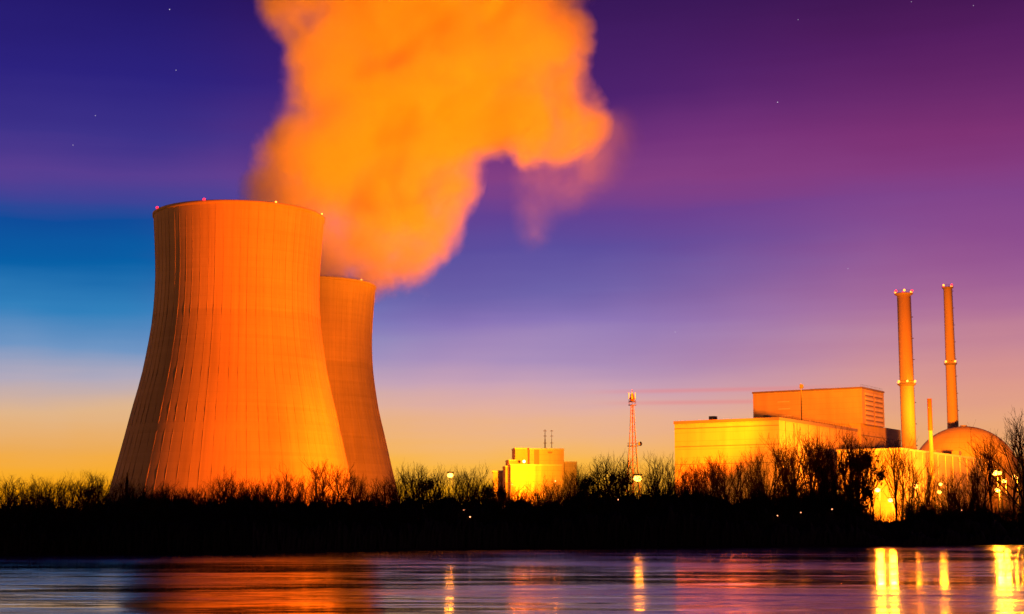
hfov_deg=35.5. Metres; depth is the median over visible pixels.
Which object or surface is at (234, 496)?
bare tree
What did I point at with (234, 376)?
cooling tower
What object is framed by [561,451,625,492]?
bare tree
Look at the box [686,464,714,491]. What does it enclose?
bare tree
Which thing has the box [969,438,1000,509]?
bare tree
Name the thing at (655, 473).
bare tree
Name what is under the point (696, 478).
bare tree
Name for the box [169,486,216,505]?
bare tree
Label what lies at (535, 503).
bare tree
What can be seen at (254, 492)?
bare tree
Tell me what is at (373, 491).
bare tree
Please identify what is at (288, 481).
bare tree
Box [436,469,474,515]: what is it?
bare tree
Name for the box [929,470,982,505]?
bare tree
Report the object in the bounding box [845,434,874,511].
bare tree
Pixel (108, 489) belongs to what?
bare tree
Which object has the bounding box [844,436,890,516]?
bare tree
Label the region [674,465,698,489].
bare tree
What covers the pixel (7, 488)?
bare tree
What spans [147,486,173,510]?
bare tree
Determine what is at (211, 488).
bare tree
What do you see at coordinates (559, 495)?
bare tree
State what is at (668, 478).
bare tree
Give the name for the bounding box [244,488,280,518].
bare tree
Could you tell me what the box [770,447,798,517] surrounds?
bare tree
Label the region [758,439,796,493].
bare tree
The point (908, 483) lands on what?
bare tree
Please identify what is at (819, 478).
bare tree
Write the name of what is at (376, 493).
bare tree
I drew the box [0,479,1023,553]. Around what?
undergrowth
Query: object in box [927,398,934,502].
flue stack
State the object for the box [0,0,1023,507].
sky
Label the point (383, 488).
bare tree
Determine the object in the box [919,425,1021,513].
containment dome
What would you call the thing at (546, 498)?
bare tree
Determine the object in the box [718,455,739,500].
bare tree
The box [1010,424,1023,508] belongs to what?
bare tree
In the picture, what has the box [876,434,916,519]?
bare tree
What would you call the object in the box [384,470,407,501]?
bare tree
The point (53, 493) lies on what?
bare tree
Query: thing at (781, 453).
bare tree
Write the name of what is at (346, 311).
cooling tower
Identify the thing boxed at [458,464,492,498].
bare tree
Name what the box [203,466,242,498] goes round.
bare tree
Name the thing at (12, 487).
bare tree
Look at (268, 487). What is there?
bare tree
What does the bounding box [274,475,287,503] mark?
bare tree
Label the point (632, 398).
lattice tower
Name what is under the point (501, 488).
bare tree
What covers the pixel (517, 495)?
bare tree
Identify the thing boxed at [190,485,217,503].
bare tree
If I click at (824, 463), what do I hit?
bare tree
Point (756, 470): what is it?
bare tree
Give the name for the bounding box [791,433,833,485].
bare tree
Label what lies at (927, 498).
bare tree
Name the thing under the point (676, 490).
bare tree
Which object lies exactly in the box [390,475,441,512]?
bare tree
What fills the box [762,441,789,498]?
bare tree
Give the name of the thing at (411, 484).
bare tree
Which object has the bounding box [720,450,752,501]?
bare tree
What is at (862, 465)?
bare tree
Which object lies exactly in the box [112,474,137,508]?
bare tree
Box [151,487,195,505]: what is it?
bare tree
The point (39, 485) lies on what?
bare tree
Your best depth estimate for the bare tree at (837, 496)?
409.39 m
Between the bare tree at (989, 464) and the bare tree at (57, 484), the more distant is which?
the bare tree at (989, 464)
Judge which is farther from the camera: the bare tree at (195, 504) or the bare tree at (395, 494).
the bare tree at (395, 494)
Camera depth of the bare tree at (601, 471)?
381.42 m
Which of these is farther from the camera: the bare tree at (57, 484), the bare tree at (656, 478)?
the bare tree at (656, 478)
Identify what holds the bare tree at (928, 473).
on the ground
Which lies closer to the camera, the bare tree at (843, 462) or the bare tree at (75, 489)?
the bare tree at (75, 489)
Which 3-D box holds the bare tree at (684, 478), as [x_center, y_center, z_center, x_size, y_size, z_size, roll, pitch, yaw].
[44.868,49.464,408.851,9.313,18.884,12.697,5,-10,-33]
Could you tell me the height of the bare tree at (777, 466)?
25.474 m
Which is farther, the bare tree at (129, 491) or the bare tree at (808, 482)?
the bare tree at (808, 482)
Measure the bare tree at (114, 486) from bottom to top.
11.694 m
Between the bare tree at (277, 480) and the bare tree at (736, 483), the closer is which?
the bare tree at (277, 480)
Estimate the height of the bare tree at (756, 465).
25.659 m
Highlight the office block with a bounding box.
[502,434,576,503]
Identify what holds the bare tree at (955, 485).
on the ground
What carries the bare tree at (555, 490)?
on the ground
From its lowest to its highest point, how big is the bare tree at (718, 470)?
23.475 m
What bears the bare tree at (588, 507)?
on the ground
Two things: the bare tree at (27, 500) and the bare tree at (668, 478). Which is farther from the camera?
the bare tree at (668, 478)
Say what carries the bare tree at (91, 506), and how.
on the ground
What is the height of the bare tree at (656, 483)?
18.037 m
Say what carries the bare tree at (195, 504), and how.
on the ground
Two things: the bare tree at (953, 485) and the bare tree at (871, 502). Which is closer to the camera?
the bare tree at (871, 502)
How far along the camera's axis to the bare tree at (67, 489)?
282.27 m
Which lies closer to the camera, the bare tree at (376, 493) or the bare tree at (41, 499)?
the bare tree at (41, 499)
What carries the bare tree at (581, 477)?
on the ground
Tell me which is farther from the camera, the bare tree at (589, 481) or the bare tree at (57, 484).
the bare tree at (589, 481)
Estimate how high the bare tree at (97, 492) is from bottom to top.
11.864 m
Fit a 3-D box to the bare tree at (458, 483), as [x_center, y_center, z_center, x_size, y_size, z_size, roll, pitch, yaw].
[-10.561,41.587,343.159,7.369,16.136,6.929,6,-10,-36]
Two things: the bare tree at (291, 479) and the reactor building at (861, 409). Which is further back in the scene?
the reactor building at (861, 409)
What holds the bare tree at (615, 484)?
on the ground
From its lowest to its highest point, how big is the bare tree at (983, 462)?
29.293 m
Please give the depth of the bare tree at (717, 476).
407.00 m
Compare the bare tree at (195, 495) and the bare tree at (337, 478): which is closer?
the bare tree at (195, 495)
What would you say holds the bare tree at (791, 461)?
on the ground
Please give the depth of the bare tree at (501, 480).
367.53 m
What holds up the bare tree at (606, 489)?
on the ground
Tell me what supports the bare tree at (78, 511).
on the ground
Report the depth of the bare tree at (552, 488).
389.59 m
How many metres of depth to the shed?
716.33 m
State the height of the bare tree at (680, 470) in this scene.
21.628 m
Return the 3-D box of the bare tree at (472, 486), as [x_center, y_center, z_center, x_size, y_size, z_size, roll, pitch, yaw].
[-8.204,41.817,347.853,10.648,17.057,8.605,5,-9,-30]
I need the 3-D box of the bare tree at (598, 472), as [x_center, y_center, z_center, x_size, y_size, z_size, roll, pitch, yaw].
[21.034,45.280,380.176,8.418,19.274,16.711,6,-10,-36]
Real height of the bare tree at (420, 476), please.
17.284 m
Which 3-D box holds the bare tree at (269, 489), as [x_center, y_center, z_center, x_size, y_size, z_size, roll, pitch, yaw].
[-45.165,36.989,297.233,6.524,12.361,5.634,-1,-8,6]
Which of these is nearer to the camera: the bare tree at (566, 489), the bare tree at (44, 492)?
the bare tree at (44, 492)
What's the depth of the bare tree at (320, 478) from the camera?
332.62 m
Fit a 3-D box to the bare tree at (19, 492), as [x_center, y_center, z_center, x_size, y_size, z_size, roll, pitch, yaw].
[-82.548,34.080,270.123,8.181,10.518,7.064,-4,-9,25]
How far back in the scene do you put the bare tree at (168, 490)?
284.90 m
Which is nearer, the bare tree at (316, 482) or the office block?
the bare tree at (316, 482)
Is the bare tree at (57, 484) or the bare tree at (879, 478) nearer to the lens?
the bare tree at (57, 484)
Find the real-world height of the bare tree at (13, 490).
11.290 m
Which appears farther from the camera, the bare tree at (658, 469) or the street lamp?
the street lamp
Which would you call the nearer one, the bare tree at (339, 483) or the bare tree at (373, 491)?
the bare tree at (373, 491)
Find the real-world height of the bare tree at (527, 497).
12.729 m
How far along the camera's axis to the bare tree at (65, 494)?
286.10 m
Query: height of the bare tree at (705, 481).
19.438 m
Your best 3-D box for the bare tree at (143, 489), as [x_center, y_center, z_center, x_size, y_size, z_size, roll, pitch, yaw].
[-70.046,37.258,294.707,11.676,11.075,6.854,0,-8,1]
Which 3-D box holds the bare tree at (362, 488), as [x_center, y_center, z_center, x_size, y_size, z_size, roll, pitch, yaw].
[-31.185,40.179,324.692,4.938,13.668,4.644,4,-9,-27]
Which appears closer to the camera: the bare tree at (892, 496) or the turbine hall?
the bare tree at (892, 496)
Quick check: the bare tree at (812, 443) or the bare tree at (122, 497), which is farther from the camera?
the bare tree at (812, 443)
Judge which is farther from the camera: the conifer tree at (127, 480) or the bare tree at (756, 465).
the bare tree at (756, 465)
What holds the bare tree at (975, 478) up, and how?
on the ground
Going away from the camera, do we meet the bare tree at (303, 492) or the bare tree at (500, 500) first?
the bare tree at (303, 492)
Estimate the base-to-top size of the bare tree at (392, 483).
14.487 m
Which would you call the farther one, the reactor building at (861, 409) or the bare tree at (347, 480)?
the reactor building at (861, 409)
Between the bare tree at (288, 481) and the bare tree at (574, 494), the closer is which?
the bare tree at (288, 481)
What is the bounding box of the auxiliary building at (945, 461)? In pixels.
[836,446,983,521]
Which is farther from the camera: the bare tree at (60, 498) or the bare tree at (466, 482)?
the bare tree at (466, 482)
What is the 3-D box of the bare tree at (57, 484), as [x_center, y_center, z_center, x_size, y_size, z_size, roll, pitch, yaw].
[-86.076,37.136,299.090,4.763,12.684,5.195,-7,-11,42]
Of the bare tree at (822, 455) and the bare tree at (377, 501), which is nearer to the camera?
the bare tree at (377, 501)
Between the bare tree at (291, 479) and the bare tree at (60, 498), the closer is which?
the bare tree at (60, 498)
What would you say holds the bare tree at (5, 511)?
on the ground
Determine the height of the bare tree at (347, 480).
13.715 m
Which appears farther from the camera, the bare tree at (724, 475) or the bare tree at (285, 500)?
the bare tree at (724, 475)
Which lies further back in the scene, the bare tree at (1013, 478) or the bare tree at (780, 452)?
the bare tree at (1013, 478)
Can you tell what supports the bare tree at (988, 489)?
on the ground
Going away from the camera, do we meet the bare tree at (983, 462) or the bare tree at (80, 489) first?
the bare tree at (80, 489)
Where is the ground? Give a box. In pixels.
[0,538,1023,555]
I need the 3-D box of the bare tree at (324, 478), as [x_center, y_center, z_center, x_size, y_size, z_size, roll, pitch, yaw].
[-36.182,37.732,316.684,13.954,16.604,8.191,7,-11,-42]
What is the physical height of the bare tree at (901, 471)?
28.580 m
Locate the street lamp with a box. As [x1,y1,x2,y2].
[875,487,880,518]
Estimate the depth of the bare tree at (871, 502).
439.80 m
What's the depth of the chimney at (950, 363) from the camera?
837.22 m
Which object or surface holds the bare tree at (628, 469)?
on the ground
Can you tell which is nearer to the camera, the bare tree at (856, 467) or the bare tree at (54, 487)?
the bare tree at (54, 487)
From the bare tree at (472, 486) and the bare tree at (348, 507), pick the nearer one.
the bare tree at (348, 507)
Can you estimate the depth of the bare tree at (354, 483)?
342.21 m
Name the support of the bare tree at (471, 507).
on the ground
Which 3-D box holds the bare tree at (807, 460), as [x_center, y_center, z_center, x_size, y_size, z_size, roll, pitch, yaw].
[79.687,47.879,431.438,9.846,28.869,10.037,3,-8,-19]
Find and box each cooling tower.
[107,198,354,506]
[319,276,396,503]
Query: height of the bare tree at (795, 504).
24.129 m
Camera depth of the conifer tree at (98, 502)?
272.57 m
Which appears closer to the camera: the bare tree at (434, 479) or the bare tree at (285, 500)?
the bare tree at (285, 500)
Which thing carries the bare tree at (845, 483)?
on the ground
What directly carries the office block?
on the ground
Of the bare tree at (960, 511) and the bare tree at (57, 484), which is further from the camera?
the bare tree at (960, 511)
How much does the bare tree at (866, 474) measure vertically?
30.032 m
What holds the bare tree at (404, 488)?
on the ground
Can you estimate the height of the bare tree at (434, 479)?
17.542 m
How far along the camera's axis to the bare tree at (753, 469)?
414.11 m
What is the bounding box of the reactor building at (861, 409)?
[752,384,900,448]
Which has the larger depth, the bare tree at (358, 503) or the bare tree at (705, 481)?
the bare tree at (705, 481)
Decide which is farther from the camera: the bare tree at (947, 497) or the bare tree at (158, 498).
the bare tree at (947, 497)
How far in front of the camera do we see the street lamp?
556.04 m
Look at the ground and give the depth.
326.18 m
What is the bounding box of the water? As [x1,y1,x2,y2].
[0,544,1023,613]
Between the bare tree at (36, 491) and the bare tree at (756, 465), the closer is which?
the bare tree at (36, 491)
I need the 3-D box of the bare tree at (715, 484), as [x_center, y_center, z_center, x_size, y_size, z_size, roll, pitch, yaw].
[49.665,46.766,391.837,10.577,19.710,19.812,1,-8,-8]
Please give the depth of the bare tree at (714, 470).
403.27 m
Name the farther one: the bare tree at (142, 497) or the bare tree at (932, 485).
the bare tree at (932, 485)
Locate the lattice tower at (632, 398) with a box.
[627,392,641,495]
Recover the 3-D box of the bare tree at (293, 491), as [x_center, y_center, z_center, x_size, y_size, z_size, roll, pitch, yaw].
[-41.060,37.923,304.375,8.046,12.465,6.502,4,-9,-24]
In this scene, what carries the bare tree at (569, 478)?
on the ground
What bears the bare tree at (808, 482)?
on the ground
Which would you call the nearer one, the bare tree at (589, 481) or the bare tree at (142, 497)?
the bare tree at (142, 497)
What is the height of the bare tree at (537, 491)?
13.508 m
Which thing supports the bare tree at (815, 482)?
on the ground
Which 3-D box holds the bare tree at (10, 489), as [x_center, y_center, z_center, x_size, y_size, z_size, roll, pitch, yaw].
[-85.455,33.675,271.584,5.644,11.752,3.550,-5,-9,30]
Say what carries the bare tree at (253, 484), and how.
on the ground
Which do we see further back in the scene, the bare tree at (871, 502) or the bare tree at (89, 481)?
the bare tree at (871, 502)
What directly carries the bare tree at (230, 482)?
on the ground
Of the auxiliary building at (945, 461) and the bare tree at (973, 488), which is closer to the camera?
the bare tree at (973, 488)
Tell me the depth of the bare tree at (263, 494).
290.34 m
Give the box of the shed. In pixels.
[492,470,502,491]
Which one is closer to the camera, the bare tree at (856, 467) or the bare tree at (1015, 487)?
the bare tree at (856, 467)
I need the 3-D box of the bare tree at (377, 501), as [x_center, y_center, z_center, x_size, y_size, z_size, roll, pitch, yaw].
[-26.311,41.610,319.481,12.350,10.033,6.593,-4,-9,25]
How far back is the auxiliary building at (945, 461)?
626.95 m
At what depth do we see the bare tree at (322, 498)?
302.24 m
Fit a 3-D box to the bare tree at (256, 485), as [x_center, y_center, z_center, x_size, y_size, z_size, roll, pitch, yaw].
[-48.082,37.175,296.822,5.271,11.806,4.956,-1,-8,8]
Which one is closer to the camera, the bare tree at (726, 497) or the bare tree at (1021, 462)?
the bare tree at (726, 497)
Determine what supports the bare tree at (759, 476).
on the ground
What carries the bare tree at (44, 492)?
on the ground
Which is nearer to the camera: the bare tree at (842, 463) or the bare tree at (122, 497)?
the bare tree at (122, 497)
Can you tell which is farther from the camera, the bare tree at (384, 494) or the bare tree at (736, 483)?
the bare tree at (736, 483)
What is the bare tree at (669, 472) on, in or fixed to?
on the ground
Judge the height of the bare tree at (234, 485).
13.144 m
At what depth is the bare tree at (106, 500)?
276.73 m
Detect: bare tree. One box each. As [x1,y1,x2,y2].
[0,474,20,505]
[0,474,23,507]
[0,475,38,508]
[0,476,20,505]
[0,485,20,513]
[1,479,46,507]
[11,484,36,512]
[17,486,40,515]
[19,476,58,508]
[26,476,50,500]
[27,476,56,501]
[28,477,56,504]
[30,483,66,521]
[32,477,57,504]
[40,476,81,514]
[41,473,67,498]
[46,478,86,512]
[47,480,67,504]
[54,482,111,529]
[55,476,83,504]
[60,482,69,507]
[64,473,84,506]
[66,474,104,505]
[68,480,107,518]
[82,476,115,505]
[85,472,120,503]
[88,472,120,501]
[90,482,116,512]
[102,477,124,496]
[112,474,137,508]
[114,481,146,505]
[117,484,158,502]
[130,487,151,508]
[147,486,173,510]
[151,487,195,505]
[153,480,182,499]
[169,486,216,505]
[174,494,189,512]
[181,492,207,523]
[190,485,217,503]
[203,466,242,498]
[205,478,232,502]
[206,472,235,500]
[212,472,254,498]
[214,481,248,510]
[216,476,255,517]
[222,472,249,499]
[225,477,276,493]
[235,480,263,502]
[239,475,255,497]
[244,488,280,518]
[245,478,266,500]
[257,473,285,504]
[259,479,275,495]
[259,479,275,513]
[263,473,287,507]
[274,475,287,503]
[277,479,309,507]
[278,481,289,508]
[279,465,305,501]
[281,463,343,510]
[281,472,302,498]
[289,480,312,508]
[291,480,312,511]
[294,476,346,514]
[300,456,351,506]
[304,477,320,503]
[307,458,332,500]
[308,462,354,498]
[309,470,368,520]
[317,466,351,499]
[325,470,342,498]
[339,466,375,506]
[340,484,361,526]
[342,469,367,498]
[344,486,364,524]
[355,474,367,500]
[361,481,385,506]
[362,479,394,503]
[363,492,400,518]
[368,479,385,506]
[372,477,402,512]
[382,461,446,511]
[383,469,417,497]
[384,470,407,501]
[384,476,412,525]
[388,470,427,501]
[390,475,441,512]
[392,470,415,499]
[397,462,438,502]
[401,465,450,508]
[407,468,431,494]
[419,475,442,510]
[430,462,452,493]
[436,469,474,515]
[447,465,482,503]
[450,468,481,500]
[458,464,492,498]
[461,466,488,508]
[462,477,507,521]
[479,480,507,515]
[481,477,508,502]
[481,479,509,502]
[490,481,539,509]
[521,485,538,508]
[528,492,542,518]
[529,474,547,497]
[530,479,546,500]
[537,478,561,500]
[537,480,559,498]
[538,483,566,503]
[542,484,552,510]
[544,488,576,517]
[547,468,568,499]
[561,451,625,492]
[561,469,578,503]
[562,464,598,496]
[563,468,589,492]
[564,468,591,494]
[565,482,582,509]
[569,458,622,494]
[571,462,613,495]
[576,458,653,497]
[577,475,592,513]
[593,469,616,503]
[597,453,637,497]
[605,462,633,503]
[615,454,640,491]
[634,459,679,494]
[635,449,681,485]
[638,470,656,516]
[640,453,669,492]
[640,454,697,491]
[648,470,670,502]
[656,466,685,502]
[660,465,687,495]
[661,462,677,492]
[670,465,701,484]
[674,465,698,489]
[680,457,707,498]
[685,467,706,501]
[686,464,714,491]
[688,460,731,503]
[691,462,719,502]
[693,449,746,502]
[693,451,728,495]
[694,458,730,495]
[707,457,739,496]
[717,470,739,511]
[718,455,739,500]
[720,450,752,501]
[726,461,765,494]
[735,467,755,513]
[737,451,774,496]
[737,456,771,505]
[742,447,769,492]
[745,443,815,497]
[746,442,774,502]
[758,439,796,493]
[761,434,798,492]
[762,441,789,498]
[766,435,803,488]
[769,427,830,501]
[769,432,832,512]
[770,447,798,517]
[775,448,809,519]
[778,431,805,491]
[779,433,809,493]
[789,434,822,494]
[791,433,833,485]
[797,426,844,501]
[800,431,847,500]
[802,434,839,491]
[812,448,842,512]
[814,446,852,518]
[820,446,839,489]
[822,433,857,492]
[826,429,904,506]
[829,431,852,484]
[834,423,880,504]
[834,429,877,500]
[834,448,875,515]
[835,436,867,515]
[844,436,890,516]
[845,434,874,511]
[854,433,893,514]
[871,446,915,519]
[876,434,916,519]
[888,443,928,507]
[890,452,939,506]
[892,464,938,521]
[897,448,927,509]
[910,466,936,521]
[911,454,939,504]
[917,470,942,509]
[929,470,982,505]
[933,476,966,522]
[936,471,967,508]
[940,476,958,518]
[943,465,968,505]
[956,443,994,500]
[960,464,988,512]
[961,427,1023,507]
[961,457,984,502]
[963,435,1005,509]
[965,450,1015,512]
[967,405,1023,511]
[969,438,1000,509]
[994,428,1023,492]
[999,432,1023,514]
[1003,417,1023,459]
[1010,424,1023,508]
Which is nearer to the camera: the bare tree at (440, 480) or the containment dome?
the bare tree at (440, 480)
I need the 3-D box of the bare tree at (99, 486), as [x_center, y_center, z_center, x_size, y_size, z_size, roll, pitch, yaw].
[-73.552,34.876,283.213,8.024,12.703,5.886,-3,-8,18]
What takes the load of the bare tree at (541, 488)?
on the ground
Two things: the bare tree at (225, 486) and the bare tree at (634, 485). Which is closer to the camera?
the bare tree at (225, 486)
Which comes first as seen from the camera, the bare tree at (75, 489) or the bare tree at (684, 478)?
the bare tree at (75, 489)
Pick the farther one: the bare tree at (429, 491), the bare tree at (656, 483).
the bare tree at (656, 483)
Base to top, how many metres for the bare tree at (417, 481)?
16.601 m
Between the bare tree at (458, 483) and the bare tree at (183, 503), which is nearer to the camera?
the bare tree at (183, 503)
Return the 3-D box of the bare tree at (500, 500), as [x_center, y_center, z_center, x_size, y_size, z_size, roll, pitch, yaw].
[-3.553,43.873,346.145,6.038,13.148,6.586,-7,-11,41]
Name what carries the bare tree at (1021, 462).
on the ground
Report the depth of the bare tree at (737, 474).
420.96 m
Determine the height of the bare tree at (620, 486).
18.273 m
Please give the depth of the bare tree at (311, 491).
318.46 m
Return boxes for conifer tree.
[95,491,102,515]
[123,473,130,498]
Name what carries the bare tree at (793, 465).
on the ground
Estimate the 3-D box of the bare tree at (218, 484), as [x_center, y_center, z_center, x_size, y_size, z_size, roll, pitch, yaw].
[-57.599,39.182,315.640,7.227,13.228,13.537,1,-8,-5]
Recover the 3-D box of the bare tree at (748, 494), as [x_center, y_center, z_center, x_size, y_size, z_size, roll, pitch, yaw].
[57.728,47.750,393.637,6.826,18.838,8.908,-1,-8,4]
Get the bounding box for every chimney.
[894,289,917,447]
[942,284,958,428]
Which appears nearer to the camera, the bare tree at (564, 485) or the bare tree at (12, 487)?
the bare tree at (12, 487)
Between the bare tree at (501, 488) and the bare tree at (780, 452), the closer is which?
the bare tree at (501, 488)
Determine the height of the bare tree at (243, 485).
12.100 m
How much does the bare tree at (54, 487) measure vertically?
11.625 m
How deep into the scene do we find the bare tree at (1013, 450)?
469.57 m
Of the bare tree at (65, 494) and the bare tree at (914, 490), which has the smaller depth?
the bare tree at (65, 494)
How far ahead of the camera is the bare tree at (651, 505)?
370.28 m
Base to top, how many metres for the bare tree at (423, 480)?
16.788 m
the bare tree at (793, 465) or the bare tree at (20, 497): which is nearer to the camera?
the bare tree at (20, 497)
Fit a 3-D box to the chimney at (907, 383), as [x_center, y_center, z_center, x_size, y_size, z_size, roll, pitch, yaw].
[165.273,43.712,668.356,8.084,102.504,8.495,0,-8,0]
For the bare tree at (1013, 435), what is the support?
on the ground
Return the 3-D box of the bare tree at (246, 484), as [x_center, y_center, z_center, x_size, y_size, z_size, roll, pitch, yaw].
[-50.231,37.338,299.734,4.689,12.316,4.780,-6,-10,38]
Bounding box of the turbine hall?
[673,384,857,501]
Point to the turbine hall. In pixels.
(711, 436)
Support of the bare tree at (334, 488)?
on the ground
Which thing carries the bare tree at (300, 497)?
on the ground
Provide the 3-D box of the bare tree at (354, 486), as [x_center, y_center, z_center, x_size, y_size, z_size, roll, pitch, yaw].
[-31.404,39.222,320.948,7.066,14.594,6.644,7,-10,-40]
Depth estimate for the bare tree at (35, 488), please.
290.93 m
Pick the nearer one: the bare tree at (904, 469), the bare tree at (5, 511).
the bare tree at (5, 511)
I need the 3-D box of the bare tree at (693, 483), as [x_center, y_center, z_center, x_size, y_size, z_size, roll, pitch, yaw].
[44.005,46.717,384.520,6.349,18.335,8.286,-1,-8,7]
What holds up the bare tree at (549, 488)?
on the ground
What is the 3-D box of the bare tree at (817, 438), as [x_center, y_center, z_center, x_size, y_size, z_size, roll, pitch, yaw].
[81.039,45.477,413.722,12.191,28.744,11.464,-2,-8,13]

